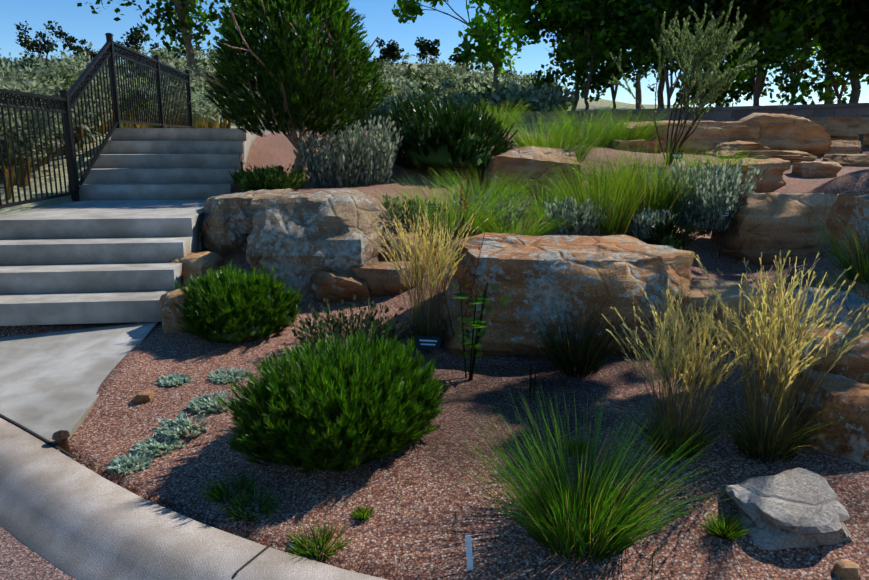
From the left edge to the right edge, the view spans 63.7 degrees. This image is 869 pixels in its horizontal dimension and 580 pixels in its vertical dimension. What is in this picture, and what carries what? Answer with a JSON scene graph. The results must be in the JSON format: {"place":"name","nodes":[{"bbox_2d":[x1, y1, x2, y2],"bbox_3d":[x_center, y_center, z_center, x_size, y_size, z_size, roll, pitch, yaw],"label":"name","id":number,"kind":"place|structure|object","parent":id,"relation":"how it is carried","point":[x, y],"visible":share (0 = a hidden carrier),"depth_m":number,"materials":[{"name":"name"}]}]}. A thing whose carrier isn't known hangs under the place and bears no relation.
{"place":"outdoors","nodes":[
{"label":"outdoors","id":0,"kind":"place"},
{"bbox_2d":[0,526,75,579],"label":"road asphalt","id":1,"kind":"structure","parent":0,"point":[19,560],"depth_m":2.67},
{"bbox_2d":[345,106,398,130],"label":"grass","id":2,"kind":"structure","parent":0,"point":[373,116],"depth_m":21.55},
{"bbox_2d":[0,57,868,579],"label":"terrain","id":3,"kind":"structure","parent":0,"point":[116,423],"depth_m":3.10,"materials":[{"name":"gravel"}]},
{"bbox_2d":[14,21,71,61],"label":"tree","id":4,"kind":"object","parent":3,"relation":"on","point":[34,44],"depth_m":57.36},
{"bbox_2d":[52,430,69,452],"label":"rock","id":5,"kind":"object","parent":3,"relation":"on","point":[60,437],"visible":0.92,"depth_m":3.38,"materials":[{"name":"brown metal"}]},
{"bbox_2d":[0,322,157,450],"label":"concrete path","id":6,"kind":"structure","parent":3,"relation":"on","point":[50,383],"depth_m":4.30,"materials":[{"name":"concrete"}]},
{"bbox_2d":[0,414,75,457],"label":"path joint","id":7,"kind":"object","parent":6,"relation":"on","point":[40,437],"visible":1,"depth_m":3.47,"materials":[{"name":"grey"}]},
{"bbox_2d":[62,36,96,61],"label":"tree","id":8,"kind":"object","parent":3,"relation":"on","point":[77,48],"depth_m":59.49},
{"bbox_2d":[106,450,155,474],"bbox_3d":[-1.384,0.794,3.218,0.231,0.078,0.232,-1,12,-6],"label":"silver mat","id":9,"kind":"object","parent":3,"relation":"on","point":[124,464],"visible":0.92,"depth_m":3.20,"materials":[{"name":"green plant"}]},
{"bbox_2d":[116,23,160,59],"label":"tree","id":10,"kind":"object","parent":3,"relation":"on","point":[139,34],"depth_m":61.08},
{"bbox_2d":[0,128,276,325],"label":"concrete stairs","id":11,"kind":"structure","parent":3,"relation":"on","point":[108,247],"depth_m":5.90,"materials":[{"name":"concrete"}]},
{"bbox_2d":[0,33,192,208],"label":"iron railing","id":12,"kind":"object","parent":11,"relation":"on","point":[108,51],"visible":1,"depth_m":8.12,"materials":[{"name":"black"}]},
{"bbox_2d":[132,391,153,403],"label":"rock","id":13,"kind":"object","parent":3,"relation":"on","point":[143,396],"visible":0.94,"depth_m":3.81,"materials":[{"name":"stone"}]},
{"bbox_2d":[130,432,184,457],"bbox_3d":[-1.317,0.744,3.387,0.284,0.077,0.281,-1,12,-6],"label":"silver mat","id":14,"kind":"object","parent":3,"relation":"on","point":[139,448],"visible":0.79,"depth_m":3.35,"materials":[{"name":"green plant"}]},
{"bbox_2d":[77,0,259,80],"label":"tree","id":15,"kind":"object","parent":3,"relation":"on","point":[167,10],"depth_m":33.42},
{"bbox_2d":[159,287,187,332],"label":"rock","id":16,"kind":"object","parent":3,"relation":"on","point":[168,309],"visible":0.42,"depth_m":4.87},
{"bbox_2d":[155,372,193,386],"bbox_3d":[-1.498,0.519,4.050,0.222,0.070,0.204,-1,12,-6],"label":"silver mat","id":17,"kind":"object","parent":3,"relation":"on","point":[170,379],"visible":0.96,"depth_m":4.03,"materials":[{"name":"green plant"}]},
{"bbox_2d":[153,410,221,439],"bbox_3d":[-1.234,0.666,3.534,0.333,0.082,0.346,-1,12,-6],"label":"silver mat","id":18,"kind":"object","parent":3,"relation":"on","point":[182,422],"visible":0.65,"depth_m":3.50,"materials":[{"name":"green plant"}]},
{"bbox_2d":[0,418,387,579],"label":"concrete kerb","id":19,"kind":"object","parent":3,"relation":"on","point":[64,513],"visible":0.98,"depth_m":2.70,"materials":[{"name":"concrete"}]},
{"bbox_2d":[170,251,223,287],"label":"rock","id":20,"kind":"object","parent":3,"relation":"on","point":[195,263],"visible":0.31,"depth_m":5.65,"materials":[{"name":"stone"}]},
{"bbox_2d":[186,391,239,415],"bbox_3d":[-1.150,0.596,3.730,0.321,0.067,0.306,-1,12,-6],"label":"silver mat","id":21,"kind":"object","parent":3,"relation":"on","point":[196,404],"visible":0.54,"depth_m":3.69,"materials":[{"name":"green plant"}]},
{"bbox_2d":[207,367,252,383],"bbox_3d":[-1.194,0.494,4.083,0.250,0.072,0.261,4,13,16],"label":"silver mat","id":22,"kind":"object","parent":3,"relation":"on","point":[225,376],"visible":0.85,"depth_m":4.06,"materials":[{"name":"green plant"}]},
{"bbox_2d":[198,467,262,501],"bbox_3d":[-0.858,0.822,2.938,0.259,0.082,0.246,-4,13,-20],"label":"tuft","id":23,"kind":"object","parent":3,"relation":"on","point":[213,493],"visible":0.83,"depth_m":2.94,"materials":[{"name":"green plant"}]},
{"bbox_2d":[171,260,302,342],"bbox_3d":[-1.345,0.059,4.780,0.853,0.458,0.822,-1,12,-6],"label":"mugo pine","id":24,"kind":"object","parent":3,"relation":"on","point":[227,287],"depth_m":4.63,"materials":[{"name":"plant"}]},
{"bbox_2d":[200,188,293,260],"bbox_3d":[-1.847,-0.694,7.074,0.869,0.650,2.104,0,12,-1],"label":"boulder","id":25,"kind":"object","parent":3,"relation":"on","point":[226,227],"visible":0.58,"depth_m":6.12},
{"bbox_2d":[216,485,285,522],"bbox_3d":[-0.729,0.855,2.811,0.264,0.082,0.264,4,13,16],"label":"tuft","id":26,"kind":"object","parent":3,"relation":"on","point":[246,500],"visible":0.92,"depth_m":2.81,"materials":[{"name":"green plant"}]},
{"bbox_2d":[0,84,531,200],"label":"dry grass slope","id":27,"kind":"structure","parent":3,"relation":"on","point":[223,124],"depth_m":9.54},
{"bbox_2d":[229,163,308,191],"bbox_3d":[-1.871,-1.265,7.862,0.902,0.319,0.937,-1,12,-6],"label":"shrub","id":28,"kind":"object","parent":3,"relation":"on","point":[270,178],"visible":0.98,"depth_m":7.63,"materials":[{"name":"green plant"}]},
{"bbox_2d":[0,42,579,170],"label":"hedge","id":29,"kind":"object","parent":3,"relation":"on","point":[54,76],"depth_m":21.54,"materials":[{"name":"green plant"}]},
{"bbox_2d":[195,0,385,187],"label":"tree","id":30,"kind":"object","parent":3,"relation":"on","point":[230,67],"depth_m":7.72,"materials":[{"name":"plant"}]},
{"bbox_2d":[282,515,354,560],"bbox_3d":[-0.424,0.908,2.557,0.255,0.097,0.276,8,14,33],"label":"tuft","id":31,"kind":"object","parent":3,"relation":"on","point":[302,544],"visible":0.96,"depth_m":2.55,"materials":[{"name":"green plant"}]},
{"bbox_2d":[246,188,408,302],"bbox_3d":[-0.894,-0.404,5.980,1.279,0.896,1.511,1,12,6],"label":"boulder","id":32,"kind":"object","parent":3,"relation":"on","point":[298,240],"visible":0.69,"depth_m":5.41,"materials":[{"name":"stone"}]},
{"bbox_2d":[212,320,450,476],"bbox_3d":[-0.459,0.430,3.215,1.049,0.512,1.028,-1,12,-6],"label":"shrub","id":33,"kind":"object","parent":3,"relation":"on","point":[298,375],"depth_m":2.97,"materials":[{"name":"plant"}]},
{"bbox_2d":[293,129,370,187],"bbox_3d":[-1.213,-1.564,8.451,1.027,0.782,1.046,-1,12,-6],"label":"sage","id":34,"kind":"object","parent":3,"relation":"on","point":[326,169],"visible":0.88,"depth_m":8.21,"materials":[{"name":"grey plant"}]},
{"bbox_2d":[309,270,371,302],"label":"stone","id":35,"kind":"object","parent":3,"relation":"on","point":[335,286],"visible":0.54,"depth_m":5.33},
{"bbox_2d":[285,295,413,347],"bbox_3d":[-0.525,0.231,4.419,0.818,0.324,0.825,-1,12,-6],"label":"buckwheat","id":36,"kind":"object","parent":3,"relation":"on","point":[337,328],"visible":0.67,"depth_m":4.43,"materials":[{"name":"green plant"}]},
{"bbox_2d":[321,115,402,184],"bbox_3d":[-0.880,-1.707,8.655,1.024,0.931,1.176,-1,12,-6],"label":"sage","id":37,"kind":"object","parent":3,"relation":"on","point":[379,157],"visible":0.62,"depth_m":8.46,"materials":[{"name":"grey plant"}]},
{"bbox_2d":[349,503,374,519],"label":"tuft","id":38,"kind":"object","parent":3,"relation":"on","point":[360,515],"visible":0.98,"depth_m":2.72,"materials":[{"name":"green plant"}]},
{"bbox_2d":[351,261,422,296],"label":"stone","id":39,"kind":"object","parent":3,"relation":"on","point":[380,278],"visible":0.54,"depth_m":5.36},
{"bbox_2d":[374,38,403,65],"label":"tree","id":40,"kind":"object","parent":3,"relation":"on","point":[392,50],"depth_m":65.26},
{"bbox_2d":[379,232,420,261],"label":"stone","id":41,"kind":"object","parent":3,"relation":"on","point":[382,258],"visible":0.21,"depth_m":5.75,"materials":[{"name":"stone"}]},
{"bbox_2d":[378,193,445,235],"bbox_3d":[-0.435,-0.658,6.225,1.021,0.395,0.931,-10,16,-39],"label":"sage","id":42,"kind":"object","parent":3,"relation":"on","point":[398,213],"visible":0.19,"depth_m":6.12,"materials":[{"name":"green plant"}]},
{"bbox_2d":[363,197,487,349],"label":"feather reed grass","id":43,"kind":"object","parent":3,"relation":"on","point":[419,329],"visible":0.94,"depth_m":4.34,"materials":[{"name":"yellow plant"}]},
{"bbox_2d":[414,36,440,63],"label":"tree","id":44,"kind":"object","parent":3,"relation":"on","point":[423,46],"depth_m":66.89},
{"bbox_2d":[416,336,440,352],"bbox_3d":[-0.038,0.352,4.284,0.153,0.145,0.052,0,12,1],"label":"plant label sign","id":45,"kind":"object","parent":3,"relation":"on","point":[426,343],"visible":0.9,"depth_m":4.27,"materials":[{"name":"black"}]},
{"bbox_2d":[372,85,517,166],"bbox_3d":[0.133,-2.233,9.493,2.086,1.067,1.845,-1,12,-6],"label":"mugo pine","id":46,"kind":"object","parent":3,"relation":"on","point":[454,123],"depth_m":9.05,"materials":[{"name":"plant"}]},
{"bbox_2d":[372,168,529,240],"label":"grass","id":47,"kind":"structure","parent":3,"relation":"on","point":[451,216],"depth_m":6.26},
{"bbox_2d":[430,229,485,335],"bbox_3d":[0.138,0.001,4.252,0.333,0.770,0.079,0,12,0],"label":"red penstemon","id":48,"kind":"object","parent":3,"relation":"on","point":[473,274],"visible":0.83,"depth_m":4.23,"materials":[{"name":"green plant"}]},
{"bbox_2d":[448,51,475,67],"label":"tree","id":49,"kind":"object","parent":3,"relation":"on","point":[455,58],"depth_m":69.42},
{"bbox_2d":[465,535,472,570],"bbox_3d":[0.121,0.918,2.419,0.022,0.137,0.031,-4,13,-16],"label":"plant tag","id":50,"kind":"object","parent":3,"relation":"on","point":[468,542],"visible":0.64,"depth_m":2.42,"materials":[{"name":"white"}]},
{"bbox_2d":[452,278,497,380],"bbox_3d":[0.210,0.220,3.853,0.210,0.559,0.269,-6,14,-27],"label":"plant","id":51,"kind":"object","parent":3,"relation":"on","point":[468,339],"visible":1,"depth_m":3.83,"materials":[{"name":"green plant"}]},
{"bbox_2d":[123,319,828,579],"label":"rocks","id":52,"kind":"object","parent":3,"relation":"on","point":[457,509],"visible":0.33,"depth_m":2.71,"materials":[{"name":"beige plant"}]},
{"bbox_2d":[392,0,569,86],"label":"tree","id":53,"kind":"object","parent":3,"relation":"on","point":[487,34],"depth_m":25.69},
{"bbox_2d":[422,161,545,209],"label":"grass","id":54,"kind":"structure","parent":3,"relation":"on","point":[471,193],"depth_m":7.19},
{"bbox_2d":[453,189,533,232],"bbox_3d":[0.545,-0.735,6.551,0.733,0.442,0.756,-1,12,-6],"label":"sage","id":55,"kind":"object","parent":3,"relation":"on","point":[513,216],"visible":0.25,"depth_m":6.43,"materials":[{"name":"green plant"}]},
{"bbox_2d":[450,190,575,235],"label":"grass","id":56,"kind":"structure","parent":3,"relation":"on","point":[517,231],"depth_m":6.10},
{"bbox_2d":[485,146,583,200],"bbox_3d":[1.292,-1.473,9.051,1.326,0.773,1.146,-1,12,-6],"label":"boulder","id":57,"kind":"object","parent":3,"relation":"on","point":[527,157],"visible":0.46,"depth_m":8.60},
{"bbox_2d":[493,177,592,220],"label":"grass","id":58,"kind":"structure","parent":3,"relation":"on","point":[535,205],"depth_m":6.76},
{"bbox_2d":[493,101,598,148],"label":"grass","id":59,"kind":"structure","parent":3,"relation":"on","point":[520,131],"depth_m":10.26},
{"bbox_2d":[514,123,605,162],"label":"grass","id":60,"kind":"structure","parent":3,"relation":"on","point":[584,153],"depth_m":9.41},
{"bbox_2d":[503,0,625,110],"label":"tree","id":61,"kind":"object","parent":3,"relation":"on","point":[520,24],"depth_m":24.45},
{"bbox_2d":[439,232,694,357],"bbox_3d":[0.858,-0.013,4.859,1.694,0.717,1.598,-1,12,-6],"label":"boulder","id":62,"kind":"object","parent":3,"relation":"on","point":[543,274],"visible":0.81,"depth_m":4.22,"materials":[{"name":"stone"}]},
{"bbox_2d":[514,300,638,377],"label":"ornamental grass","id":63,"kind":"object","parent":3,"relation":"on","point":[578,365],"depth_m":3.96,"materials":[{"name":"green plant"}]},
{"bbox_2d":[562,435,592,453],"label":"tuft","id":64,"kind":"object","parent":3,"relation":"on","point":[574,444],"visible":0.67,"depth_m":3.07,"materials":[{"name":"green plant"}]},
{"bbox_2d":[543,194,616,235],"bbox_3d":[1.262,-0.671,6.334,0.574,0.418,0.616,-10,16,-39],"label":"sage","id":65,"kind":"object","parent":3,"relation":"on","point":[577,228],"visible":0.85,"depth_m":6.20,"materials":[{"name":"green plant"}]},
{"bbox_2d":[526,0,639,109],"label":"tree","id":66,"kind":"object","parent":3,"relation":"on","point":[578,12],"depth_m":23.42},
{"bbox_2d":[424,382,748,561],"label":"ornamental grass","id":67,"kind":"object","parent":3,"relation":"on","point":[617,538],"depth_m":2.49,"materials":[{"name":"green plant"}]},
{"bbox_2d":[531,93,643,147],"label":"grass","id":68,"kind":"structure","parent":3,"relation":"on","point":[601,132],"depth_m":10.93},
{"bbox_2d":[325,103,868,124],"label":"retaining wall blocks","id":69,"kind":"structure","parent":3,"relation":"on","point":[726,114],"depth_m":17.46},
{"bbox_2d":[555,27,645,109],"bbox_3d":[6.254,-9.538,25.685,3.862,7.273,5.793,3,13,15],"label":"tree","id":70,"kind":"object","parent":3,"relation":"on","point":[625,68],"depth_m":25.40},
{"bbox_2d":[540,147,661,235],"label":"ornamental grass","id":71,"kind":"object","parent":3,"relation":"on","point":[619,222],"depth_m":6.26,"materials":[{"name":"green plant"}]},
{"bbox_2d":[534,4,702,108],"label":"tree","id":72,"kind":"object","parent":3,"relation":"on","point":[638,95],"depth_m":41.56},
{"bbox_2d":[567,145,678,194],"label":"grass","id":73,"kind":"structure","parent":3,"relation":"on","point":[591,168],"depth_m":8.23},
{"bbox_2d":[578,100,683,147],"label":"grass","id":74,"kind":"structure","parent":3,"relation":"on","point":[642,134],"depth_m":11.29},
{"bbox_2d":[609,140,663,153],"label":"slab","id":75,"kind":"structure","parent":3,"relation":"on","point":[642,146],"depth_m":10.87,"materials":[{"name":"stone"}]},
{"bbox_2d":[618,206,679,241],"bbox_3d":[2.000,-0.622,6.531,0.476,0.345,0.464,-5,13,-22],"label":"sage","id":76,"kind":"object","parent":3,"relation":"on","point":[640,226],"visible":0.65,"depth_m":6.41,"materials":[{"name":"green plant"}]},
{"bbox_2d":[595,134,715,223],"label":"ornamental grass","id":77,"kind":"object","parent":3,"relation":"on","point":[661,204],"depth_m":6.62,"materials":[{"name":"green plant"}]},
{"bbox_2d":[585,0,754,107],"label":"tree","id":78,"kind":"object","parent":3,"relation":"on","point":[602,46],"depth_m":22.58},
{"bbox_2d":[644,206,706,250],"bbox_3d":[2.109,-0.513,6.263,0.597,0.476,0.545,-1,12,-6],"label":"shrub","id":79,"kind":"object","parent":3,"relation":"on","point":[664,229],"depth_m":6.20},
{"bbox_2d":[605,0,759,107],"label":"tree","id":80,"kind":"object","parent":3,"relation":"on","point":[692,93],"depth_m":23.58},
{"bbox_2d":[609,0,758,166],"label":"shrub","id":81,"kind":"object","parent":3,"relation":"on","point":[688,55],"visible":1,"depth_m":9.14,"materials":[{"name":"green plant"}]},
{"bbox_2d":[640,162,732,222],"bbox_3d":[2.531,-0.972,7.085,0.928,0.647,0.884,-1,12,-6],"label":"sage","id":82,"kind":"object","parent":3,"relation":"on","point":[665,179],"visible":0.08,"depth_m":6.94,"materials":[{"name":"green plant"}]},
{"bbox_2d":[612,120,762,154],"bbox_3d":[4.246,-2.581,11.976,2.604,0.611,1.483,1,12,3],"label":"boulder","id":83,"kind":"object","parent":3,"relation":"on","point":[711,132],"depth_m":11.38,"materials":[{"name":"stone"}]},
{"bbox_2d":[601,277,778,459],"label":"feather reed grass","id":84,"kind":"object","parent":3,"relation":"on","point":[684,375],"visible":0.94,"depth_m":2.93,"materials":[{"name":"yellow plant"}]},
{"bbox_2d":[617,0,775,107],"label":"tree","id":85,"kind":"object","parent":3,"relation":"on","point":[651,12],"depth_m":20.23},
{"bbox_2d":[656,157,768,236],"bbox_3d":[2.681,-0.918,6.845,0.980,0.756,0.982,-1,12,-6],"label":"sage","id":86,"kind":"object","parent":3,"relation":"on","point":[721,196],"visible":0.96,"depth_m":6.67,"materials":[{"name":"grey plant"}]},
{"bbox_2d":[671,139,772,180],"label":"ornamental grass","id":87,"kind":"object","parent":3,"relation":"on","point":[720,161],"depth_m":8.80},
{"bbox_2d":[697,507,752,539],"bbox_3d":[1.038,0.840,2.499,0.184,0.098,0.178,6,14,27],"label":"tuft","id":88,"kind":"object","parent":3,"relation":"on","point":[729,531],"visible":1,"depth_m":2.50,"materials":[{"name":"green plant"}]},
{"bbox_2d":[683,280,770,345],"bbox_3d":[1.841,0.155,4.681,0.833,0.378,0.587,-1,12,-6],"label":"rock","id":89,"kind":"object","parent":3,"relation":"on","point":[698,291],"visible":0.27,"depth_m":4.44,"materials":[{"name":"stone"}]},
{"bbox_2d":[703,140,772,156],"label":"slab","id":90,"kind":"structure","parent":3,"relation":"on","point":[737,145],"depth_m":11.00,"materials":[{"name":"stone"}]},
{"bbox_2d":[688,158,790,192],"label":"boulder","id":91,"kind":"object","parent":3,"relation":"on","point":[772,180],"depth_m":8.77,"materials":[{"name":"stone"}]},
{"bbox_2d":[690,38,789,106],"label":"tree","id":92,"kind":"object","parent":3,"relation":"on","point":[726,63],"depth_m":51.99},
{"bbox_2d":[699,0,798,105],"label":"tree","id":93,"kind":"object","parent":3,"relation":"on","point":[758,80],"depth_m":21.31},
{"bbox_2d":[693,18,820,106],"bbox_3d":[11.140,-8.657,23.965,5.069,6.481,5.894,-1,12,-6],"label":"tree","id":94,"kind":"object","parent":3,"relation":"on","point":[745,87],"depth_m":24.83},
{"bbox_2d":[650,250,868,463],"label":"feather reed grass","id":95,"kind":"object","parent":3,"relation":"on","point":[755,439],"visible":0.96,"depth_m":2.84,"materials":[{"name":"yellow plant"}]},
{"bbox_2d":[717,150,817,163],"bbox_3d":[5.087,-2.080,10.949,1.354,0.217,1.026,0,12,-1],"label":"ledge","id":96,"kind":"object","parent":3,"relation":"on","point":[794,156],"visible":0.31,"depth_m":10.50,"materials":[{"name":"stone"}]},
{"bbox_2d":[710,192,837,263],"bbox_3d":[3.457,-0.636,6.903,1.376,0.676,0.927,-1,12,-6],"label":"boulder","id":97,"kind":"object","parent":3,"relation":"on","point":[770,226],"visible":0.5,"depth_m":6.54,"materials":[{"name":"stone"}]},
{"bbox_2d":[738,113,831,156],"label":"boulder","id":98,"kind":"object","parent":3,"relation":"on","point":[780,132],"depth_m":11.30,"materials":[{"name":"stone"}]},
{"bbox_2d":[701,0,868,104],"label":"tree","id":99,"kind":"object","parent":3,"relation":"on","point":[849,41],"depth_m":19.00,"materials":[{"name":"plant"}]},
{"bbox_2d":[722,468,851,549],"bbox_3d":[1.339,0.822,2.582,0.484,0.216,0.404,0,12,2],"label":"rock","id":100,"kind":"object","parent":3,"relation":"on","point":[797,508],"visible":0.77,"depth_m":2.49,"materials":[{"name":"stone"}]},
{"bbox_2d":[752,314,868,397],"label":"rock","id":101,"kind":"object","parent":3,"relation":"on","point":[852,363],"visible":0.23,"depth_m":3.21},
{"bbox_2d":[763,0,866,103],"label":"tree","id":102,"kind":"object","parent":3,"relation":"on","point":[825,63],"depth_m":21.63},
{"bbox_2d":[762,0,868,102],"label":"tree","id":103,"kind":"object","parent":3,"relation":"on","point":[801,30],"depth_m":18.83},
{"bbox_2d":[792,161,842,176],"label":"rock","id":104,"kind":"object","parent":3,"relation":"on","point":[816,169],"visible":0.79,"depth_m":9.51,"materials":[{"name":"stone"}]},
{"bbox_2d":[773,367,868,465],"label":"rock","id":105,"kind":"object","parent":3,"relation":"on","point":[839,393],"visible":0.73,"depth_m":2.86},
{"bbox_2d":[782,259,868,328],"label":"grass","id":106,"kind":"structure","parent":3,"relation":"on","point":[855,291],"depth_m":4.66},
{"bbox_2d":[789,287,868,332],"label":"rock","id":107,"kind":"object","parent":3,"relation":"on","point":[843,312],"visible":0.25,"depth_m":4.37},
{"bbox_2d":[806,116,868,146],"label":"boulder","id":108,"kind":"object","parent":3,"relation":"on","point":[849,128],"depth_m":12.99,"materials":[{"name":"stone"}]},
{"bbox_2d":[809,38,868,103],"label":"tree","id":109,"kind":"object","parent":3,"relation":"on","point":[839,84],"depth_m":24.43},
{"bbox_2d":[821,140,861,156],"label":"slab","id":110,"kind":"structure","parent":3,"relation":"on","point":[843,147],"depth_m":11.38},
{"bbox_2d":[822,154,868,166],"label":"ledge","id":111,"kind":"object","parent":3,"relation":"on","point":[854,160],"visible":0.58,"depth_m":10.48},
{"bbox_2d":[832,559,861,579],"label":"rock","id":112,"kind":"object","parent":3,"relation":"on","point":[844,569],"visible":0.98,"depth_m":2.30,"materials":[{"name":"stone"}]},
{"bbox_2d":[826,192,868,255],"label":"boulder","id":113,"kind":"object","parent":3,"relation":"on","point":[846,208],"visible":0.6,"depth_m":5.71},
{"bbox_2d":[843,0,868,84],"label":"tree","id":114,"kind":"object","parent":3,"relation":"on","point":[861,67],"visible":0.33,"depth_m":19.73,"materials":[{"name":"green plant"}]},
{"bbox_2d":[0,0,868,106],"label":"sky","id":115,"kind":"structure","parent":0,"point":[80,23],"materials":[{"name":"blue"}]},
{"bbox_2d":[463,95,535,132],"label":"grass","id":116,"kind":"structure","parent":0,"point":[504,117],"depth_m":12.76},
{"bbox_2d":[534,166,635,205],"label":"grass","id":117,"kind":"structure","parent":0,"point":[557,186],"depth_m":7.50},
{"bbox_2d":[803,216,868,283],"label":"grass","id":118,"kind":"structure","parent":0,"point":[861,263],"depth_m":5.20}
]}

